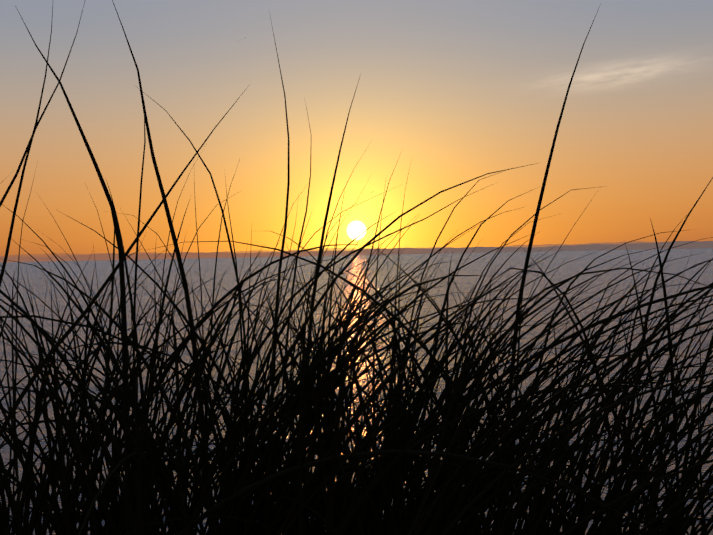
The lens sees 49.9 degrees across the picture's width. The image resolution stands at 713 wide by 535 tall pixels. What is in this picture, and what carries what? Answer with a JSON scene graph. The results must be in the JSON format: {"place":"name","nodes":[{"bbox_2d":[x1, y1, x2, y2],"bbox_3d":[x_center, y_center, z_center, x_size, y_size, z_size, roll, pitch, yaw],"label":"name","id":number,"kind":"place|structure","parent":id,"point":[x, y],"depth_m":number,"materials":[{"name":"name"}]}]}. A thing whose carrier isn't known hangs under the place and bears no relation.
{"place":"outdoors","nodes":[
{"label":"outdoors","id":0,"kind":"place"},
{"bbox_2d":[0,0,712,534],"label":"marram grass","id":1,"kind":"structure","parent":0,"point":[288,496],"depth_m":0.99,"materials":[{"name":"black plant"}]},
{"bbox_2d":[0,248,712,534],"bbox_3d":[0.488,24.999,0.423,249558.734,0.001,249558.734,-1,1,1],"label":"sea","id":2,"kind":"structure","parent":0,"point":[39,287],"depth_m":364.29,"materials":[{"name":"liquid"}]},
{"bbox_2d":[0,241,712,261],"bbox_3d":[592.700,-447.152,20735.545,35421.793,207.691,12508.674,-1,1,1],"label":"distant coast","id":3,"kind":"structure","parent":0,"point":[590,247],"depth_m":19568.10},
{"bbox_2d":[0,0,712,256],"label":"sky","id":4,"kind":"structure","parent":0,"point":[466,90],"materials":[{"name":"orange"}]},
{"bbox_2d":[281,525,712,534],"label":"dune","id":5,"kind":"structure","parent":0,"point":[689,530],"depth_m":3.87,"materials":[{"name":"black sand"}]}
]}

